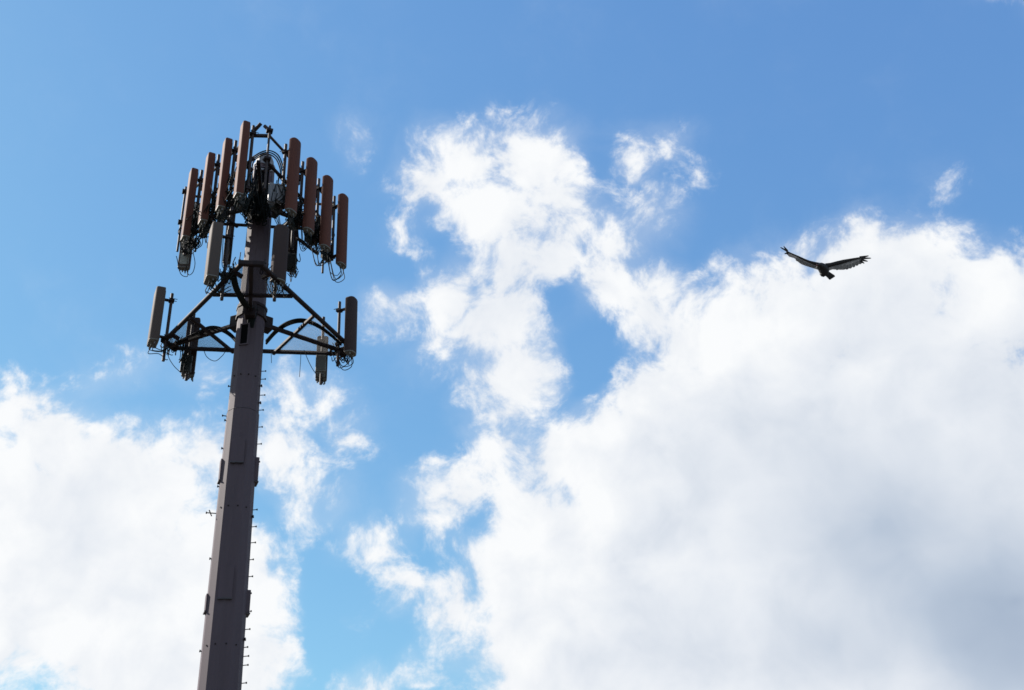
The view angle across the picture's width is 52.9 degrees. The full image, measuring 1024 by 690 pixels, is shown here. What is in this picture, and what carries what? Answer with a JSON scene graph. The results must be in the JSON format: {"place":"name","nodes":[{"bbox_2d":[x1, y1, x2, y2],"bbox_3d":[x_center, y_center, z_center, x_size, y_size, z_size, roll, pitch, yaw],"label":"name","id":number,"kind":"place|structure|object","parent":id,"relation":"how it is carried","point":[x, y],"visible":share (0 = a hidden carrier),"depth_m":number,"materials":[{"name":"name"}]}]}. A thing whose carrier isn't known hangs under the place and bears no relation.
{"place":"outdoors","nodes":[
{"label":"outdoors","id":0,"kind":"place"},
{"bbox_2d":[0,0,1023,689],"label":"sky","id":1,"kind":"structure","parent":0,"point":[591,425],"materials":[{"name":"blue"}]},
{"bbox_2d":[780,246,870,279],"bbox_3d":[6.364,-1.633,20.984,2.051,0.447,0.368,5,-32,-14],"label":"vulture","id":2,"kind":"object","parent":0,"point":[823,269],"visible":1,"depth_m":21.02,"materials":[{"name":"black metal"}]},
{"label":"ground","id":3,"kind":"structure","parent":0,"visible":0},
{"bbox_2d":[197,153,274,689],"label":"monopole tower","id":4,"kind":"structure","parent":3,"relation":"on","point":[227,611],"depth_m":21.27,"materials":[{"name":"grey metal"}]},
{"bbox_2d":[160,260,346,357],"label":"antenna platform","id":5,"kind":"structure","parent":4,"relation":"attached to","point":[262,311],"depth_m":23.99,"materials":[{"name":"paint"}]},
{"bbox_2d":[147,286,176,361],"bbox_3d":[-8.306,-0.472,24.553,0.598,1.940,0.420,11,-34,-24],"label":"panel antenna","id":6,"kind":"object","parent":5,"relation":"attached to","point":[159,300],"visible":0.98,"depth_m":24.38,"materials":[{"name":"grey paint"}]},
{"bbox_2d":[160,331,180,354],"bbox_3d":[-8.181,-0.021,24.733,0.505,0.624,0.235,-4,-31,0],"label":"cable tangle","id":7,"kind":"object","parent":5,"relation":"attached to","point":[175,351],"visible":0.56,"depth_m":24.67,"materials":[{"name":"black rubber"}]},
{"bbox_2d":[179,343,193,371],"bbox_3d":[-7.711,0.239,24.374,0.343,0.788,0.276,-4,-31,0],"label":"cable tangle","id":8,"kind":"object","parent":5,"relation":"attached to","point":[185,356],"visible":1,"depth_m":24.33,"materials":[{"name":"black rubber"}]},
{"bbox_2d":[181,314,200,381],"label":"panel antenna","id":9,"kind":"object","parent":5,"relation":"attached to","point":[187,376],"visible":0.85,"depth_m":24.82,"materials":[{"name":"grey paint"}]},
{"bbox_2d":[180,355,192,373],"bbox_3d":[-7.762,0.473,24.540,0.250,0.500,0.193,2,-32,-10],"label":"radio unit","id":10,"kind":"object","parent":9,"relation":"attached to","point":[188,367],"visible":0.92,"depth_m":24.45,"materials":[{"name":"metal"}]},
{"bbox_2d":[176,326,234,343],"bbox_3d":[-7.204,-0.177,24.217,1.587,0.380,0.562,-4,-31,0],"label":"feeder cable","id":11,"kind":"object","parent":5,"relation":"attached to","point":[226,332],"visible":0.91,"depth_m":24.30,"materials":[{"name":"black rubber"}]},
{"bbox_2d":[204,221,234,300],"bbox_3d":[-6.450,-1.822,22.831,0.607,1.940,0.420,11,-34,-24],"label":"panel antenna","id":12,"kind":"object","parent":5,"relation":"attached to","point":[213,256],"visible":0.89,"depth_m":22.68,"materials":[{"name":"grey paint"}]},
{"bbox_2d":[205,252,240,293],"bbox_3d":[-6.293,-1.527,22.430,1.189,0.606,0.287,-24,-36,29],"label":"cable tangle","id":13,"kind":"object","parent":5,"relation":"attached to","point":[225,276],"visible":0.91,"depth_m":22.36,"materials":[{"name":"black rubber"}]},
{"bbox_2d":[229,267,257,327],"bbox_3d":[-6.010,-1.002,22.895,0.216,0.634,1.845,-5,-31,2],"label":"feeder cable","id":14,"kind":"object","parent":5,"relation":"attached to","point":[239,294],"visible":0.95,"depth_m":22.87,"materials":[{"name":"black rubber"}]},
{"bbox_2d":[259,259,289,297],"bbox_3d":[-5.218,-1.464,22.633,0.232,0.545,1.030,-16,-33,19],"label":"cable tangle","id":15,"kind":"object","parent":5,"relation":"attached to","point":[273,281],"visible":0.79,"depth_m":22.59,"materials":[{"name":"black rubber"}]},
{"bbox_2d":[266,224,288,301],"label":"panel antenna","id":16,"kind":"object","parent":5,"relation":"attached to","point":[280,249],"visible":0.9,"depth_m":22.89,"materials":[{"name":"grey paint"}]},
{"bbox_2d":[265,318,341,345],"bbox_3d":[-4.864,-0.275,24.385,1.836,0.448,0.779,8,-33,-19],"label":"feeder cable","id":17,"kind":"object","parent":5,"relation":"attached to","point":[283,326],"visible":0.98,"depth_m":24.29,"materials":[{"name":"black rubber"}]},
{"bbox_2d":[315,316,328,384],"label":"panel antenna","id":18,"kind":"object","parent":5,"relation":"attached to","point":[320,378],"visible":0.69,"depth_m":25.19,"materials":[{"name":"grey paint"}]},
{"bbox_2d":[315,355,325,373],"bbox_3d":[-4.624,0.480,24.908,0.250,0.500,0.193,2,-32,-10],"label":"radio unit","id":19,"kind":"object","parent":18,"relation":"attached to","point":[320,366],"visible":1,"depth_m":24.83,"materials":[{"name":"metal"}]},
{"bbox_2d":[331,355,348,364],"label":"cable tangle","id":20,"kind":"object","parent":5,"relation":"attached to","point":[344,359],"visible":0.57,"depth_m":25.46,"materials":[{"name":"black rubber"}]},
{"bbox_2d":[331,296,357,369],"bbox_3d":[-4.109,-0.258,25.156,0.652,1.993,0.330,-15,-33,17],"label":"panel antenna","id":21,"kind":"object","parent":5,"relation":"attached to","point":[350,309],"visible":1,"depth_m":25.02,"materials":[{"name":"grey paint"}]},
{"bbox_2d":[242,182,270,228],"bbox_3d":[-6.242,-3.401,25.170,0.763,1.338,0.473,-4,-31,0],"label":"cable tangle","id":22,"kind":"object","parent":4,"relation":"attached to","point":[256,206],"visible":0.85,"depth_m":25.04,"materials":[{"name":"black rubber"}]},
{"bbox_2d":[252,193,271,221],"bbox_3d":[-6.143,-3.418,25.338,0.493,1.138,0.267,5,-32,-15],"label":"feeder cable","id":23,"kind":"object","parent":4,"relation":"attached to","point":[270,216],"visible":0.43,"depth_m":25.07,"materials":[{"name":"black rubber"}]},
{"bbox_2d":[193,122,332,254],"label":"antenna platform","id":24,"kind":"structure","parent":4,"relation":"attached to","point":[258,164],"depth_m":25.14,"materials":[{"name":"paint"}]},
{"bbox_2d":[176,186,186,251],"bbox_3d":[-8.303,-3.179,25.894,0.150,2.050,0.150,8,-33,-19],"label":"mounting mast","id":25,"kind":"object","parent":24,"relation":"attached to","point":[184,192],"visible":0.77,"depth_m":25.91,"materials":[{"name":"metal"}]},
{"bbox_2d":[176,202,195,276],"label":"panel antenna","id":26,"kind":"object","parent":24,"relation":"attached to","point":[184,261],"visible":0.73,"depth_m":25.67,"materials":[{"name":"grey paint"}]},
{"bbox_2d":[180,168,202,253],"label":"panel antenna","id":27,"kind":"object","parent":24,"relation":"attached to","point":[186,230],"visible":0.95,"depth_m":25.09,"materials":[{"name":"brown paint"}]},
{"bbox_2d":[179,232,208,252],"bbox_3d":[-7.691,-2.554,25.108,0.888,0.670,0.258,-4,-31,0],"label":"cable tangle","id":28,"kind":"object","parent":27,"relation":"hanging from","point":[189,243],"visible":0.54,"depth_m":25.05,"materials":[{"name":"black rubber"}]},
{"bbox_2d":[198,223,209,238],"bbox_3d":[-7.524,-2.869,25.143,0.223,0.550,0.260,15,-36,-28],"label":"radio unit","id":29,"kind":"object","parent":27,"relation":"attached to","point":[203,236],"visible":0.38,"depth_m":25.04,"materials":[{"name":"metal"}]},
{"bbox_2d":[198,152,220,234],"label":"panel antenna","id":30,"kind":"object","parent":24,"relation":"attached to","point":[210,164],"visible":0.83,"depth_m":24.69,"materials":[{"name":"brown paint"}]},
{"bbox_2d":[217,207,227,222],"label":"radio unit","id":31,"kind":"object","parent":30,"relation":"attached to","point":[223,214],"visible":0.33,"depth_m":24.58,"materials":[{"name":"metal"}]},
{"bbox_2d":[178,167,251,242],"bbox_3d":[-7.109,-3.364,24.584,2.902,1.255,0.683,-29,-39,35],"label":"cable tangle","id":32,"kind":"object","parent":24,"relation":"attached to","point":[229,195],"visible":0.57,"depth_m":24.47,"materials":[{"name":"black rubber"}]},
{"bbox_2d":[215,137,237,223],"bbox_3d":[-6.667,-3.883,24.427,0.520,2.564,0.325,15,-36,-28],"label":"panel antenna","id":33,"kind":"object","parent":24,"relation":"attached to","point":[228,150],"visible":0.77,"depth_m":24.31,"materials":[{"name":"brown paint"}]},
{"bbox_2d":[233,192,245,209],"bbox_3d":[-6.446,-3.448,24.313,0.223,0.550,0.260,15,-36,-28],"label":"radio unit","id":34,"kind":"object","parent":33,"relation":"attached to","point":[239,206],"visible":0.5,"depth_m":24.20,"materials":[{"name":"metal"}]},
{"bbox_2d":[222,200,235,270],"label":"panel antenna","id":35,"kind":"object","parent":24,"relation":"attached to","point":[231,228],"visible":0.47,"depth_m":26.22,"materials":[{"name":"grey paint"}]},
{"bbox_2d":[233,120,258,215],"bbox_3d":[-6.150,-4.115,23.987,0.489,2.684,0.273,15,-36,-28],"label":"panel antenna","id":36,"kind":"object","parent":24,"relation":"attached to","point":[240,188],"visible":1,"depth_m":23.87,"materials":[{"name":"brown paint"}]},
{"bbox_2d":[263,125,272,189],"bbox_3d":[-5.754,-4.427,24.227,0.150,1.950,0.150,8,-33,-19],"label":"mounting mast","id":37,"kind":"object","parent":24,"relation":"attached to","point":[269,131],"visible":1,"depth_m":24.20,"materials":[{"name":"metal"}]},
{"bbox_2d":[267,182,274,204],"bbox_3d":[-5.683,-3.544,24.338,0.170,0.610,0.158,16,-36,-29],"label":"radio unit","id":38,"kind":"object","parent":37,"relation":"attached to","point":[271,186],"visible":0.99,"depth_m":24.26,"materials":[{"name":"metal"}]},
{"bbox_2d":[250,150,285,186],"bbox_3d":[-6.131,-4.260,25.305,1.248,0.840,0.492,-22,-36,27],"label":"feeder cable","id":39,"kind":"object","parent":24,"relation":"attached to","point":[263,154],"visible":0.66,"depth_m":25.27,"materials":[{"name":"black rubber"}]},
{"bbox_2d":[269,137,300,229],"bbox_3d":[-5.417,-3.765,24.552,0.645,2.783,0.360,-17,-34,20],"label":"panel antenna","id":40,"kind":"object","parent":24,"relation":"attached to","point":[293,153],"visible":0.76,"depth_m":24.47,"materials":[{"name":"brown paint"}]},
{"bbox_2d":[269,202,280,213],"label":"radio unit","id":41,"kind":"object","parent":40,"relation":"attached to","point":[272,207],"visible":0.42,"depth_m":24.35,"materials":[{"name":"metal"}]},
{"bbox_2d":[274,183,284,204],"bbox_3d":[-5.500,-3.530,24.382,0.157,0.550,0.260,-26,-38,32],"label":"radio unit","id":42,"kind":"object","parent":40,"relation":"attached to","point":[277,190],"visible":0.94,"depth_m":24.30,"materials":[{"name":"metal"}]},
{"bbox_2d":[288,204,298,281],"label":"panel antenna","id":43,"kind":"object","parent":24,"relation":"attached to","point":[293,243],"visible":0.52,"depth_m":26.34,"materials":[{"name":"grey paint"}]},
{"bbox_2d":[287,253,296,271],"bbox_3d":[-5.536,-2.049,25.850,0.240,0.550,0.213,2,-32,-10],"label":"radio unit","id":44,"kind":"object","parent":43,"relation":"attached to","point":[291,259],"visible":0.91,"depth_m":25.77,"materials":[{"name":"metal"}]},
{"bbox_2d":[287,251,300,277],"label":"cable tangle","id":45,"kind":"object","parent":44,"relation":"hanging from","point":[295,273],"visible":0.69,"depth_m":25.85,"materials":[{"name":"black rubber"}]},
{"bbox_2d":[271,172,334,262],"bbox_3d":[-5.066,-3.081,25.260,0.584,1.324,2.628,-13,-33,15],"label":"cable tangle","id":46,"kind":"object","parent":24,"relation":"attached to","point":[316,230],"visible":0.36,"depth_m":24.92,"materials":[{"name":"black rubber"}]},
{"bbox_2d":[294,157,317,250],"bbox_3d":[-5.053,-3.437,25.113,0.523,2.803,0.334,-17,-34,20],"label":"panel antenna","id":47,"kind":"object","parent":24,"relation":"attached to","point":[308,221],"visible":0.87,"depth_m":25.02,"materials":[{"name":"brown paint"}]},
{"bbox_2d":[287,214,298,230],"bbox_3d":[-5.305,-3.057,25.085,0.223,0.550,0.260,-17,-34,20],"label":"radio unit","id":48,"kind":"object","parent":47,"relation":"attached to","point":[290,223],"visible":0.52,"depth_m":24.94,"materials":[{"name":"metal"}]},
{"bbox_2d":[311,175,332,265],"bbox_3d":[-4.809,-3.080,25.706,0.632,2.825,0.330,-17,-34,20],"label":"panel antenna","id":49,"kind":"object","parent":24,"relation":"attached to","point":[324,238],"visible":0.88,"depth_m":25.59,"materials":[{"name":"brown paint"}]},
{"bbox_2d":[304,233,314,245],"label":"radio unit","id":50,"kind":"object","parent":49,"relation":"attached to","point":[308,239],"visible":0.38,"depth_m":25.53,"materials":[{"name":"metal"}]},
{"bbox_2d":[328,193,348,282],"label":"panel antenna","id":51,"kind":"object","parent":24,"relation":"attached to","point":[340,255],"visible":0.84,"depth_m":26.20,"materials":[{"name":"brown paint"}]},
{"bbox_2d":[320,250,330,262],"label":"radio unit","id":52,"kind":"object","parent":51,"relation":"attached to","point":[325,260],"visible":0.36,"depth_m":26.17,"materials":[{"name":"metal"}]}
]}

